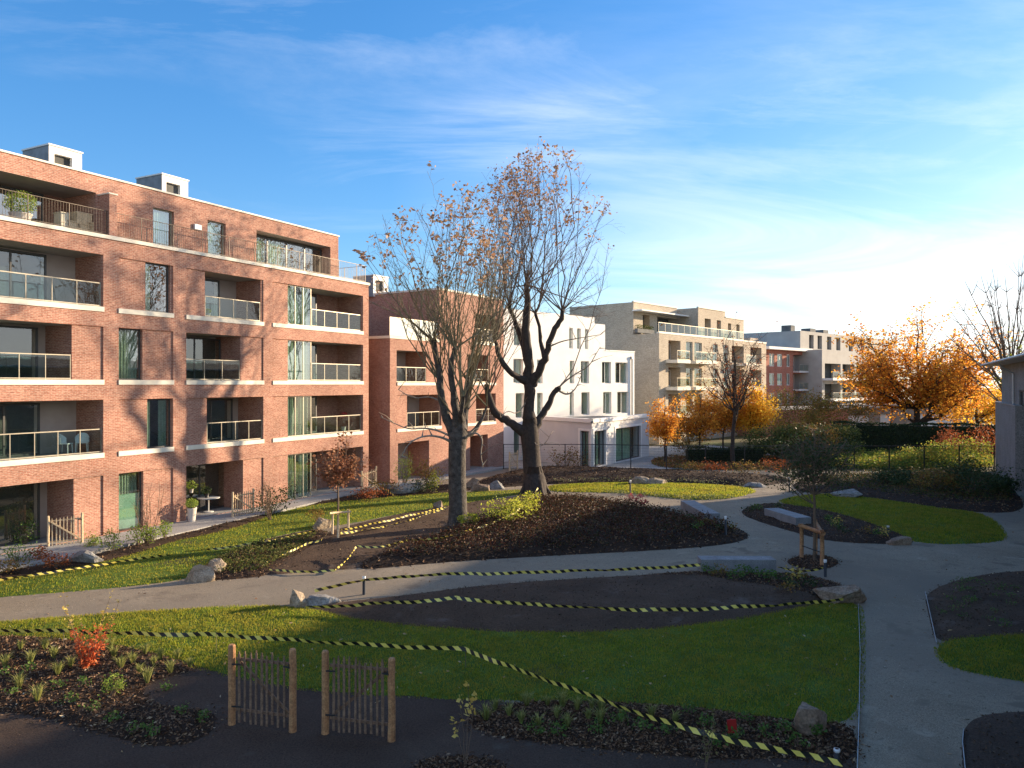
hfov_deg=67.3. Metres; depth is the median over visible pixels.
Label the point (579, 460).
wall shrub
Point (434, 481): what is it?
garden shrub
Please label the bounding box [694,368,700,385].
window
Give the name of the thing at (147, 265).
window
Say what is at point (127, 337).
window
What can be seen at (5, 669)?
leafy plant
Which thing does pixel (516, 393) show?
window
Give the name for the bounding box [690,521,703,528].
leafy plant
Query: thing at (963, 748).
kerb edging
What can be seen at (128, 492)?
window
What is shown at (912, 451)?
garden shrub
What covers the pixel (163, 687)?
leafy plant
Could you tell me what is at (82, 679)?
leafy plant
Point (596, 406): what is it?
white building
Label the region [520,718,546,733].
leafy plant
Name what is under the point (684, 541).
bark chips
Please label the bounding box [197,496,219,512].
round table
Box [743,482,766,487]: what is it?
rock
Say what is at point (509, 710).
grass clump
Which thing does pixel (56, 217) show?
storage box
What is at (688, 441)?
autumn bush
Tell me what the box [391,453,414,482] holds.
garden shrub
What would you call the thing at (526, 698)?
grass clump
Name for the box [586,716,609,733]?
leafy plant
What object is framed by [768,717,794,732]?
leafy plant
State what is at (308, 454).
glass door
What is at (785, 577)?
leafy plant
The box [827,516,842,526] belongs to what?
leafy plant
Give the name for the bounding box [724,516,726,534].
bollard light
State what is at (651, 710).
grass clump
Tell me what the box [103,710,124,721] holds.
leafy plant
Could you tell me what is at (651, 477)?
edging plants
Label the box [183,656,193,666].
grass clump
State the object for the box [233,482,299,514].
garden shrub
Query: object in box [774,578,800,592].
leafy plant
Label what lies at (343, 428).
potted plant
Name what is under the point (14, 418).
glass door
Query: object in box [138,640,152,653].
grass clump
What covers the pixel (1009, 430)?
garden building
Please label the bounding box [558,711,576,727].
grass clump
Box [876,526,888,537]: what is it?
leafy plant
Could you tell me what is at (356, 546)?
barrier tape
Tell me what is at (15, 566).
garden shrub
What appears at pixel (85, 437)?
chair
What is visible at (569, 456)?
wall shrub
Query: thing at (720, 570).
leafy plant
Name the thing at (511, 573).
barrier tape
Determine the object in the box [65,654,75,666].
grass clump
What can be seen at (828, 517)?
leafy plant
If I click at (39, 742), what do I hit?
trodden earth
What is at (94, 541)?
garden shrub
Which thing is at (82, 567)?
barrier tape
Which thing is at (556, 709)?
grass clump
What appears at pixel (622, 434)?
window
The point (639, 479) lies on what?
rock
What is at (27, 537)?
garden shrub
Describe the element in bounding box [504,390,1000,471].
ground
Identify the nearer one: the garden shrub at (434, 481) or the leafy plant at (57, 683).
the leafy plant at (57, 683)
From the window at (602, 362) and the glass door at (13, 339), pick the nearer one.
the glass door at (13, 339)
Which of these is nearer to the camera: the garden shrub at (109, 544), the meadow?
the garden shrub at (109, 544)
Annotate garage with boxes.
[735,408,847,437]
[772,406,879,424]
[800,402,973,426]
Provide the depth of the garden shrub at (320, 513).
37.16 m
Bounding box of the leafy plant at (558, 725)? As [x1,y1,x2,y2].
[548,719,570,736]
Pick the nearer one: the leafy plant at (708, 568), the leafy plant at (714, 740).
the leafy plant at (714, 740)
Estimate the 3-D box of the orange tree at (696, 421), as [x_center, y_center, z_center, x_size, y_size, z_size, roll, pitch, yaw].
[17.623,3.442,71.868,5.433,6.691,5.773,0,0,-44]
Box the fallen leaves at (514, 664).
[10,603,861,721]
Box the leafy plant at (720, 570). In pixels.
[711,563,732,575]
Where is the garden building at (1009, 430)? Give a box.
[980,353,1023,491]
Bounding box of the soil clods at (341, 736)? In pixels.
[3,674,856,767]
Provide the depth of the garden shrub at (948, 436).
69.03 m
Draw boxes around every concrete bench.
[681,500,719,522]
[697,556,775,572]
[764,508,810,524]
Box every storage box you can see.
[53,211,68,226]
[67,220,81,229]
[70,211,92,231]
[87,221,93,231]
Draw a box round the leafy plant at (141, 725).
[126,720,148,734]
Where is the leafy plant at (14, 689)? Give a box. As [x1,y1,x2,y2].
[2,682,21,695]
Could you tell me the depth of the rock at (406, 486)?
46.40 m
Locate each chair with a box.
[58,434,72,453]
[75,433,89,452]
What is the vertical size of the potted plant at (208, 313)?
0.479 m
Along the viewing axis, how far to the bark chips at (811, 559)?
28.76 m
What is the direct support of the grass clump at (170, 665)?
on the mulch bed at (172, 737)
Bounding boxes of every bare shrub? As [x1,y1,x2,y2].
[131,484,167,543]
[257,480,273,519]
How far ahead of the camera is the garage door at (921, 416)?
118.32 m
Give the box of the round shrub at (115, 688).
[99,672,126,695]
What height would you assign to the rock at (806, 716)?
0.563 m
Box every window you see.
[119,328,139,379]
[119,471,140,530]
[145,262,167,312]
[147,398,169,448]
[153,208,171,246]
[208,221,223,255]
[516,393,521,417]
[578,428,591,466]
[581,392,587,414]
[593,427,606,465]
[602,362,608,382]
[603,392,609,413]
[614,423,641,462]
[615,362,625,382]
[617,392,626,412]
[694,342,700,360]
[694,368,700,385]
[769,353,773,365]
[769,373,773,384]
[777,354,781,366]
[777,373,781,384]
[1020,390,1023,405]
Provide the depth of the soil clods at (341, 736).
14.29 m
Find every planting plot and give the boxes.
[925,571,1023,640]
[962,711,1023,767]
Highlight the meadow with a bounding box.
[820,447,992,468]
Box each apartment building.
[0,143,369,553]
[353,274,503,482]
[570,301,766,444]
[744,325,923,405]
[766,346,812,405]
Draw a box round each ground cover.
[208,527,315,572]
[382,490,733,555]
[820,464,1012,501]
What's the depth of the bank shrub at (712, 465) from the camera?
57.95 m
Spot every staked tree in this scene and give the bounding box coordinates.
[306,431,370,511]
[754,415,875,559]
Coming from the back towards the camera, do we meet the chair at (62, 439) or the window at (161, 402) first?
the window at (161, 402)
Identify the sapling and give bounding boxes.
[450,681,476,764]
[698,709,717,767]
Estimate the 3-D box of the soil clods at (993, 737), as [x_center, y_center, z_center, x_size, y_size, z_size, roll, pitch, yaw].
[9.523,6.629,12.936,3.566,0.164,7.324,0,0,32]
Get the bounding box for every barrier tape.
[0,531,327,580]
[0,628,841,766]
[267,533,334,572]
[305,596,843,611]
[314,563,699,591]
[335,488,537,569]
[341,506,447,529]
[341,507,446,533]
[778,567,822,571]
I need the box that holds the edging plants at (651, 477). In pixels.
[553,476,753,487]
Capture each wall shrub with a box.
[544,445,571,465]
[558,445,578,465]
[569,450,588,465]
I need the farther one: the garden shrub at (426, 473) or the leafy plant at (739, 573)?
the garden shrub at (426, 473)
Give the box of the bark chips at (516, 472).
[479,466,788,486]
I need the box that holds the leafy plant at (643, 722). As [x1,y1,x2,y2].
[627,716,654,730]
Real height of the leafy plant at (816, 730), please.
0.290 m
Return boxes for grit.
[4,487,1021,767]
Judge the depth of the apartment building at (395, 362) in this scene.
54.68 m
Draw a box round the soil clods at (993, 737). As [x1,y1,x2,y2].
[959,708,1023,767]
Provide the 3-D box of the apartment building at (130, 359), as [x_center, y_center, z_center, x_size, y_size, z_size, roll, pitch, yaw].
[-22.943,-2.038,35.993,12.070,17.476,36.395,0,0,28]
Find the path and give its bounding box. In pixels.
[0,469,1023,767]
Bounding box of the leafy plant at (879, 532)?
[873,527,890,535]
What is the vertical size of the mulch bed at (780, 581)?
0.259 m
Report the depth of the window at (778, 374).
115.21 m
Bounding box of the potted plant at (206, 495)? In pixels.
[202,486,211,497]
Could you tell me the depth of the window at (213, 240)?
39.86 m
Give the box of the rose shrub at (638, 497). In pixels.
[624,493,648,505]
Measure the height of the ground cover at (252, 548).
0.481 m
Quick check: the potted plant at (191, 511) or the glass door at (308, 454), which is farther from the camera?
the glass door at (308, 454)
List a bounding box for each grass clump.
[0,653,13,666]
[5,670,29,687]
[17,639,29,649]
[21,649,38,661]
[23,681,50,700]
[35,636,50,649]
[46,645,61,657]
[47,657,70,674]
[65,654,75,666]
[105,635,117,650]
[108,643,125,657]
[111,654,128,667]
[122,650,140,662]
[136,662,145,672]
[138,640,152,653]
[141,664,159,683]
[146,654,160,664]
[153,645,167,659]
[161,657,177,672]
[169,647,182,658]
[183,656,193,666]
[476,702,495,719]
[490,698,499,709]
[501,702,515,715]
[513,707,527,723]
[521,689,535,705]
[527,710,547,726]
[541,695,553,704]
[549,704,564,717]
[553,688,572,706]
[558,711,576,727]
[569,696,583,710]
[582,707,594,719]
[586,698,596,707]
[589,705,612,723]
[590,696,609,710]
[643,703,657,715]
[666,709,681,721]
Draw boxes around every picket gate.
[47,512,82,545]
[228,643,296,732]
[231,488,253,516]
[321,650,395,742]
[361,466,376,490]
[509,450,517,470]
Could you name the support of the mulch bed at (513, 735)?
on the ground at (718, 441)
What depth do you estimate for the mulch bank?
52.85 m
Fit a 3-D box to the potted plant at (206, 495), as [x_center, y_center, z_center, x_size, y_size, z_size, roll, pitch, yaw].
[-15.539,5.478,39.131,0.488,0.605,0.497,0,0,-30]
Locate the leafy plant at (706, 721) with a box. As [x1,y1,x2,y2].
[696,712,714,726]
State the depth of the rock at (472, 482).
49.24 m
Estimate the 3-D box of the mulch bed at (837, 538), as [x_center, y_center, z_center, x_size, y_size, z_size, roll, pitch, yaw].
[14.605,6.642,37.543,5.812,0.335,11.126,0,0,0]
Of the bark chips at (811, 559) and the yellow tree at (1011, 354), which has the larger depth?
the yellow tree at (1011, 354)
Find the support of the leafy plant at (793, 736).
on the mulch bed at (513, 735)
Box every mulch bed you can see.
[0,484,470,580]
[0,636,216,745]
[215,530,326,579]
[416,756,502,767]
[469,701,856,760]
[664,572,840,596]
[742,503,912,543]
[794,471,1023,512]
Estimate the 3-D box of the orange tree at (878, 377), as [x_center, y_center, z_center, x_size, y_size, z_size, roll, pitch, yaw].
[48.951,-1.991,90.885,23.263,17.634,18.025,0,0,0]
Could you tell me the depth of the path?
24.92 m
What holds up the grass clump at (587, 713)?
on the mulch bed at (513, 735)
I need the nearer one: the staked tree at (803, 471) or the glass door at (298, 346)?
the staked tree at (803, 471)
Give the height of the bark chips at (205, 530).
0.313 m
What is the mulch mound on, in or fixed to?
on the ground at (718, 441)
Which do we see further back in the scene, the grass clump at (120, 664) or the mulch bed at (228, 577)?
the mulch bed at (228, 577)
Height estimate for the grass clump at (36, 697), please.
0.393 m
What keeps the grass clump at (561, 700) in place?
on the mulch bed at (513, 735)
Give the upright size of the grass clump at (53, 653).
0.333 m
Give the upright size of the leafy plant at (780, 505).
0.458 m
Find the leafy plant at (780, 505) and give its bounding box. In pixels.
[770,502,784,508]
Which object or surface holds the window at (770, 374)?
in the apartment building at (780, 370)
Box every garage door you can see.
[848,415,868,424]
[880,414,889,423]
[920,413,953,425]
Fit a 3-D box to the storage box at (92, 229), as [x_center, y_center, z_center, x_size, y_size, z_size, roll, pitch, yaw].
[-18.646,-6.801,33.925,0.540,0.603,0.540,0,0,28]
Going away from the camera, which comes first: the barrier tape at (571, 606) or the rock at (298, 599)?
the barrier tape at (571, 606)
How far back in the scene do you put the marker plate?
14.52 m
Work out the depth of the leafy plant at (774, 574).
25.66 m
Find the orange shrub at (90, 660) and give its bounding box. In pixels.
[58,592,118,668]
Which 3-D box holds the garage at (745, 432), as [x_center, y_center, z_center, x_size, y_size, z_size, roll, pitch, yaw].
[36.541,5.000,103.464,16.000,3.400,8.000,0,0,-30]
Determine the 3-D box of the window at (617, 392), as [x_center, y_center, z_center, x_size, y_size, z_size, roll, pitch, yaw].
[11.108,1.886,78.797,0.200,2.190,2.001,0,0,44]
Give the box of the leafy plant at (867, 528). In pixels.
[856,524,876,532]
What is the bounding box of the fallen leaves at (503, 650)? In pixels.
[2,605,847,714]
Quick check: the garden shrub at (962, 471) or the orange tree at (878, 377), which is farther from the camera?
the orange tree at (878, 377)
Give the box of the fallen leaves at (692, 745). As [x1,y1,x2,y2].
[487,699,860,760]
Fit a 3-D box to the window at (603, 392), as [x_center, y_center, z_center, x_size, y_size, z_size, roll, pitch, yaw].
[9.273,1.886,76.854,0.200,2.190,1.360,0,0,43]
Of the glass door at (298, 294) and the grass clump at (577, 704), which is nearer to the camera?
the grass clump at (577, 704)
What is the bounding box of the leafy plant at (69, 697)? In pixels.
[54,690,79,704]
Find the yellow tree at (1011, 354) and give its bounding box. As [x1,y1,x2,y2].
[993,323,1023,394]
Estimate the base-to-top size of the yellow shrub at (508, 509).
1.220 m
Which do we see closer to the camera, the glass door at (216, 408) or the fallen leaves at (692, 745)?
the fallen leaves at (692, 745)
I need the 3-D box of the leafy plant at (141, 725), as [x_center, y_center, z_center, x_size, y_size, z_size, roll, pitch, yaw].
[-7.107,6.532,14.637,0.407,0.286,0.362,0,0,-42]
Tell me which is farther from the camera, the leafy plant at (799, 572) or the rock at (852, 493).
the rock at (852, 493)
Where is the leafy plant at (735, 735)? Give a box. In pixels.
[723,725,744,738]
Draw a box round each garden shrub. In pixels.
[0,540,39,561]
[0,557,33,573]
[9,517,39,543]
[28,543,52,559]
[36,552,75,568]
[80,531,104,546]
[98,527,128,550]
[126,523,150,544]
[139,524,162,542]
[158,520,174,538]
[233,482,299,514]
[305,507,325,520]
[347,485,390,500]
[361,477,404,494]
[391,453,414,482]
[407,476,440,493]
[410,455,446,489]
[427,470,441,492]
[866,466,923,484]
[894,444,941,463]
[906,469,976,492]
[920,438,963,461]
[921,452,1023,494]
[930,424,970,453]
[941,435,994,462]
[962,422,994,453]
[980,473,1023,493]
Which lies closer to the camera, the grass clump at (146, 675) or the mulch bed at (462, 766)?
the mulch bed at (462, 766)
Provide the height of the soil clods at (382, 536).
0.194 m
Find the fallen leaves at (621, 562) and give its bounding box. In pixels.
[47,496,1022,753]
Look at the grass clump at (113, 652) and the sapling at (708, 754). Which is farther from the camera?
the grass clump at (113, 652)
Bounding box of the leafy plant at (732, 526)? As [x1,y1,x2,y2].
[727,522,738,531]
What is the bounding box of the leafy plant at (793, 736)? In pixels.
[783,729,814,747]
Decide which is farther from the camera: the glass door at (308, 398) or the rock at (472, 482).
the rock at (472, 482)
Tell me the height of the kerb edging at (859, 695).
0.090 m
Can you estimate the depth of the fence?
58.92 m
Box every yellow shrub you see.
[457,512,479,524]
[477,496,538,520]
[511,490,542,512]
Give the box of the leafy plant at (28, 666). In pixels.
[20,661,36,672]
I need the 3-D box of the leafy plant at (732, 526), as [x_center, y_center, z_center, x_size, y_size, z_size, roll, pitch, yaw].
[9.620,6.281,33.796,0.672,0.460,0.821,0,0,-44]
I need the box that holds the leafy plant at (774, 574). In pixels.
[760,569,780,581]
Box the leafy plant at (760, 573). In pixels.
[746,566,771,577]
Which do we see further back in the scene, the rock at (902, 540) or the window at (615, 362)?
the window at (615, 362)
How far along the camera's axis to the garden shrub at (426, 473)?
47.79 m
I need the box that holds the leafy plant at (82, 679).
[77,675,92,686]
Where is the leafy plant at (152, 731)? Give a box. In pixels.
[144,720,160,737]
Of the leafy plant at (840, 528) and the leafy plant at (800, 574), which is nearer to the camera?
the leafy plant at (800, 574)
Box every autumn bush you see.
[669,428,712,453]
[766,381,848,432]
[797,394,884,427]
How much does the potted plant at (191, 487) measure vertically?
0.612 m
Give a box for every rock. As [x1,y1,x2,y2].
[68,550,103,562]
[184,564,214,582]
[207,558,226,572]
[289,589,306,607]
[306,594,340,605]
[312,517,330,529]
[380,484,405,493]
[399,483,420,493]
[432,501,442,508]
[466,478,479,487]
[471,484,489,491]
[489,480,504,489]
[628,476,648,483]
[646,478,667,483]
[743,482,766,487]
[794,701,826,735]
[813,584,866,603]
[830,489,862,497]
[886,536,911,545]
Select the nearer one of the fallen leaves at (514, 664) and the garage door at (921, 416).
the fallen leaves at (514, 664)
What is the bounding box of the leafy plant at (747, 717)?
[735,709,754,721]
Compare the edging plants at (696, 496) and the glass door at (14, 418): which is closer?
the glass door at (14, 418)
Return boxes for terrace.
[0,467,502,570]
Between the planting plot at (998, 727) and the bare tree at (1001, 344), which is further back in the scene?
the bare tree at (1001, 344)
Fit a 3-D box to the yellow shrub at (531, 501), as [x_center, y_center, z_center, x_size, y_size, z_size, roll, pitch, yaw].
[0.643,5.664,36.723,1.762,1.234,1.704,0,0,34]
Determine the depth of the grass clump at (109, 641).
19.09 m
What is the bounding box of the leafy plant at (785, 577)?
[776,572,801,586]
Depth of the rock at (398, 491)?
46.11 m
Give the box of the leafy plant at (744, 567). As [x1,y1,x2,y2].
[735,563,756,573]
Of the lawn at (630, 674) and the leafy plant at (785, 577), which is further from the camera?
the leafy plant at (785, 577)
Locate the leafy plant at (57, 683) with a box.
[50,679,67,689]
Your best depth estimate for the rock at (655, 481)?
50.98 m
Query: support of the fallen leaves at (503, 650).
on the lawn at (630, 674)
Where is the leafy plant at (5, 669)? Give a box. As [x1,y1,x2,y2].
[0,665,15,674]
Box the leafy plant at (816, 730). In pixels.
[809,723,827,736]
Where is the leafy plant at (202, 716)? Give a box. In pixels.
[196,708,208,722]
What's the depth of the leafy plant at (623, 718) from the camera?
14.95 m
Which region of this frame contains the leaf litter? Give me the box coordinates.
[651,454,810,469]
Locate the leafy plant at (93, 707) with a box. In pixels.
[78,694,100,710]
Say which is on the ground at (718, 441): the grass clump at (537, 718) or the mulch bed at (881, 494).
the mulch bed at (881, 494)
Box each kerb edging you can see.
[857,603,859,767]
[925,591,936,643]
[962,728,965,767]
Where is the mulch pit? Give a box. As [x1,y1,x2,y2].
[788,555,837,568]
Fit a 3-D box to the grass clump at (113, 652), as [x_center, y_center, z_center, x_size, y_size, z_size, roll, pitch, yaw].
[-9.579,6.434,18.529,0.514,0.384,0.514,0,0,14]
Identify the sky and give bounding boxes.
[0,0,1023,389]
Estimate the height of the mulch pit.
0.135 m
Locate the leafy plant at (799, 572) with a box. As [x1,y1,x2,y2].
[785,564,803,579]
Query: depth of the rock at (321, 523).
35.55 m
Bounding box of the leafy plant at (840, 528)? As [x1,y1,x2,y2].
[836,522,851,532]
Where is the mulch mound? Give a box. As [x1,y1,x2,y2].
[360,495,747,568]
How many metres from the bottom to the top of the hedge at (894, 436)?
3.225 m
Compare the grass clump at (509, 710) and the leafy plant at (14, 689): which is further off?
the leafy plant at (14, 689)
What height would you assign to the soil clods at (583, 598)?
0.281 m
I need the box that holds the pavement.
[501,445,768,468]
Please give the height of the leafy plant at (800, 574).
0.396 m
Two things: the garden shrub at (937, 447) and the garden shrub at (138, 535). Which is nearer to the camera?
the garden shrub at (138, 535)
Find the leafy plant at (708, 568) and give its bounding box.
[700,562,723,573]
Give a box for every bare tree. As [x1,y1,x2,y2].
[352,161,527,531]
[457,136,619,496]
[684,312,777,466]
[940,255,1023,400]
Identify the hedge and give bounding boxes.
[684,445,763,463]
[830,419,994,453]
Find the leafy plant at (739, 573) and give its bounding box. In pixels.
[726,568,745,580]
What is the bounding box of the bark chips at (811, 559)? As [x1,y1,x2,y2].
[783,554,843,568]
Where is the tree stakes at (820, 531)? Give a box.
[798,520,825,564]
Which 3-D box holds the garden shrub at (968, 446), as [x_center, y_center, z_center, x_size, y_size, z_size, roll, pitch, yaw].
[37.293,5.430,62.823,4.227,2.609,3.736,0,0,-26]
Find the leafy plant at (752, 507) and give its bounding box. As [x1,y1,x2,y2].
[741,505,758,511]
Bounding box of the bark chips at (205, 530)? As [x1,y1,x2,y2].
[0,484,470,578]
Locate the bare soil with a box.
[267,497,524,574]
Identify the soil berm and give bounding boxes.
[311,573,821,632]
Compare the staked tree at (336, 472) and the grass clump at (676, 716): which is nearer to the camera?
the grass clump at (676, 716)
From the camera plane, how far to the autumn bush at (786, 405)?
87.41 m
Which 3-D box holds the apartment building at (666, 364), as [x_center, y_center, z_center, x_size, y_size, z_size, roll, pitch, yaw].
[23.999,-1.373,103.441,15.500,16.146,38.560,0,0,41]
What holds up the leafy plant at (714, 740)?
on the mulch bed at (513, 735)
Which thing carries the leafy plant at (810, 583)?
on the mulch bed at (780, 581)
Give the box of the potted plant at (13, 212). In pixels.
[3,190,38,220]
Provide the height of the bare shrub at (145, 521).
2.605 m
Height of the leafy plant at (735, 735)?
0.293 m
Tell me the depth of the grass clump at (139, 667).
17.54 m
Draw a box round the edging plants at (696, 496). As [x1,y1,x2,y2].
[607,490,732,499]
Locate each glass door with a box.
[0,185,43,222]
[0,248,46,300]
[0,325,37,378]
[0,403,39,457]
[0,483,39,545]
[186,337,220,378]
[186,462,223,512]
[205,278,219,317]
[207,399,232,440]
[256,235,321,273]
[293,396,316,433]
[293,452,316,493]
[296,291,316,325]
[296,344,316,380]
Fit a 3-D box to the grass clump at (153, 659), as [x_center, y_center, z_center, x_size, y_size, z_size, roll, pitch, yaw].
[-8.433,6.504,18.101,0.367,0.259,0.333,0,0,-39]
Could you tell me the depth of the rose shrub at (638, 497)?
41.85 m
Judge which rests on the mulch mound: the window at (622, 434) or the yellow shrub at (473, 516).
the yellow shrub at (473, 516)
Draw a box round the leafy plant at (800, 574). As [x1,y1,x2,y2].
[787,567,814,577]
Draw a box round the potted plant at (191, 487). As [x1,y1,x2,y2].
[186,480,198,492]
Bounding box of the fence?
[503,444,994,470]
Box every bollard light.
[362,576,365,594]
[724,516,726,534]
[824,559,826,576]
[833,747,839,767]
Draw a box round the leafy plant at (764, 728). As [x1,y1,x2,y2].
[750,722,778,738]
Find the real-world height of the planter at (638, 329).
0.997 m
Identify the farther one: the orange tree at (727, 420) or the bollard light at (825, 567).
the orange tree at (727, 420)
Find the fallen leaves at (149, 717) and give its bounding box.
[8,636,216,746]
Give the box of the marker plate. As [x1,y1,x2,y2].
[727,718,736,732]
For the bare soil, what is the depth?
32.70 m
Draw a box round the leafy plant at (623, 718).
[607,710,631,722]
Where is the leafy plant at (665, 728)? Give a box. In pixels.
[654,719,677,734]
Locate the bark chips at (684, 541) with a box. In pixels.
[363,495,749,568]
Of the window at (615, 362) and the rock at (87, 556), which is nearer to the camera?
the rock at (87, 556)
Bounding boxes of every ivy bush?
[736,422,819,459]
[772,417,845,458]
[815,421,868,453]
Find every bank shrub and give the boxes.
[677,460,705,470]
[696,460,732,471]
[726,459,765,473]
[757,457,787,472]
[774,468,797,478]
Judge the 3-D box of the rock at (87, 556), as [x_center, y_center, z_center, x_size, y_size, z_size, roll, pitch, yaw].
[-15.873,6.395,28.656,1.235,0.455,0.611,0,0,-11]
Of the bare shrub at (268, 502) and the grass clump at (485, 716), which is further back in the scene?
the bare shrub at (268, 502)
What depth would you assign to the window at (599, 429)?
62.41 m
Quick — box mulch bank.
[479,466,787,486]
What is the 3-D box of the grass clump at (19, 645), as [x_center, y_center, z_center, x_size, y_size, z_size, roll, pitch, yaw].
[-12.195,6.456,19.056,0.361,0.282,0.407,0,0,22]
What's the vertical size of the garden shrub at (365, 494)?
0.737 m
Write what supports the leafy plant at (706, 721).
on the mulch bed at (513, 735)
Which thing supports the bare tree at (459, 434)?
on the bare soil
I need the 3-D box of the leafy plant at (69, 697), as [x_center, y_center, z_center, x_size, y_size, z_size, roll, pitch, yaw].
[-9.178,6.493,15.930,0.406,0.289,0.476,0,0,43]
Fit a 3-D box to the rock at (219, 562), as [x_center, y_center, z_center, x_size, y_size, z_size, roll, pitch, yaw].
[-10.457,6.404,27.120,0.612,0.452,0.588,0,0,15]
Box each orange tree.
[643,395,689,461]
[673,385,732,448]
[695,380,753,447]
[714,378,785,447]
[826,297,1019,425]
[927,372,1001,426]
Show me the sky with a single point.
(815, 164)
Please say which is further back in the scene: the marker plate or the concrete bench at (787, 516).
the concrete bench at (787, 516)
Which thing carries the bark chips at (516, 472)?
on the mulch bank
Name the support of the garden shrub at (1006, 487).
on the mulch bed at (881, 494)
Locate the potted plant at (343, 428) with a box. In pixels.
[339,412,347,430]
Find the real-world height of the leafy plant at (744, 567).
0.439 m
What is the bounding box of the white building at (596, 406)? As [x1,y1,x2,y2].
[504,309,649,466]
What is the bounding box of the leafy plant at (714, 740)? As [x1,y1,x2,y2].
[702,730,727,748]
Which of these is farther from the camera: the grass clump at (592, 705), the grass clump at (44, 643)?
the grass clump at (44, 643)
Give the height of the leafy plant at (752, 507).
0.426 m
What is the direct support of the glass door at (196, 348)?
in the apartment building at (130, 359)
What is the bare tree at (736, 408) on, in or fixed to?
on the ground at (718, 441)
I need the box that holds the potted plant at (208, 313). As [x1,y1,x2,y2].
[205,308,210,316]
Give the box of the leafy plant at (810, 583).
[794,575,821,586]
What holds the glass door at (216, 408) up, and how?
in the apartment building at (130, 359)
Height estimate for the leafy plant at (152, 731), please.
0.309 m
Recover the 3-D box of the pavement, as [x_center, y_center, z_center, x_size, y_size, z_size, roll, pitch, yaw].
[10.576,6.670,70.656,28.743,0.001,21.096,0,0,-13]
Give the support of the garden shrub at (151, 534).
on the mulch bed at (129, 551)
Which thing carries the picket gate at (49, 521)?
on the terrace
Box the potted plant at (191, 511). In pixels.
[185,498,197,521]
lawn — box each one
[0,490,519,596]
[0,603,861,721]
[549,483,750,499]
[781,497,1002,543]
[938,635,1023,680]
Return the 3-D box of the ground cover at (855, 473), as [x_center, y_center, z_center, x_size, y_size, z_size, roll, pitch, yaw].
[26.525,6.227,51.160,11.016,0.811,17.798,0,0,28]
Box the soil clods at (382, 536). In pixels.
[270,496,521,575]
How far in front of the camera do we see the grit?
25.90 m
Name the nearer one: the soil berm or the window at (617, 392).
the soil berm
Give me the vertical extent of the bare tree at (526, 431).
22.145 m
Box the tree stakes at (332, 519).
[329,509,350,537]
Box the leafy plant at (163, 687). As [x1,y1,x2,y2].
[160,679,176,690]
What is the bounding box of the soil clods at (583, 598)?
[329,571,816,632]
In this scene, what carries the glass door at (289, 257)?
in the apartment building at (130, 359)
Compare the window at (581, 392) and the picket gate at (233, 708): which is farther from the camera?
the window at (581, 392)
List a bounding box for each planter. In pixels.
[634,324,653,333]
[695,352,708,360]
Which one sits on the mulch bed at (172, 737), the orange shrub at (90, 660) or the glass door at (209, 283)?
the orange shrub at (90, 660)
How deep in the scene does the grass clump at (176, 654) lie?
18.69 m
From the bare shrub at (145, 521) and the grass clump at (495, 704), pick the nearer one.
the grass clump at (495, 704)
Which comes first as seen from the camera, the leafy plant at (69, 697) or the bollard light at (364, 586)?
the leafy plant at (69, 697)
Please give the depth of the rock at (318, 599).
23.13 m
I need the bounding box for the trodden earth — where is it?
[0,660,857,767]
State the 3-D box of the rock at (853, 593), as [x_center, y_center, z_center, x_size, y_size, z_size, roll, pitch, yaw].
[10.100,6.416,23.723,1.527,0.540,0.986,0,0,29]
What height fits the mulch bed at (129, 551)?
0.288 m
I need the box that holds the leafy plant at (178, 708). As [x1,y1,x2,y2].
[174,703,188,714]
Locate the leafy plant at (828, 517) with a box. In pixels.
[822,515,834,521]
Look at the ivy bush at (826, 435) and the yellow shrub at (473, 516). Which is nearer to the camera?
the yellow shrub at (473, 516)
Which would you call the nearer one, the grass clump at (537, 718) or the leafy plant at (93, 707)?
the grass clump at (537, 718)
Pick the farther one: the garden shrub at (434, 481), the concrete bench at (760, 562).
the garden shrub at (434, 481)

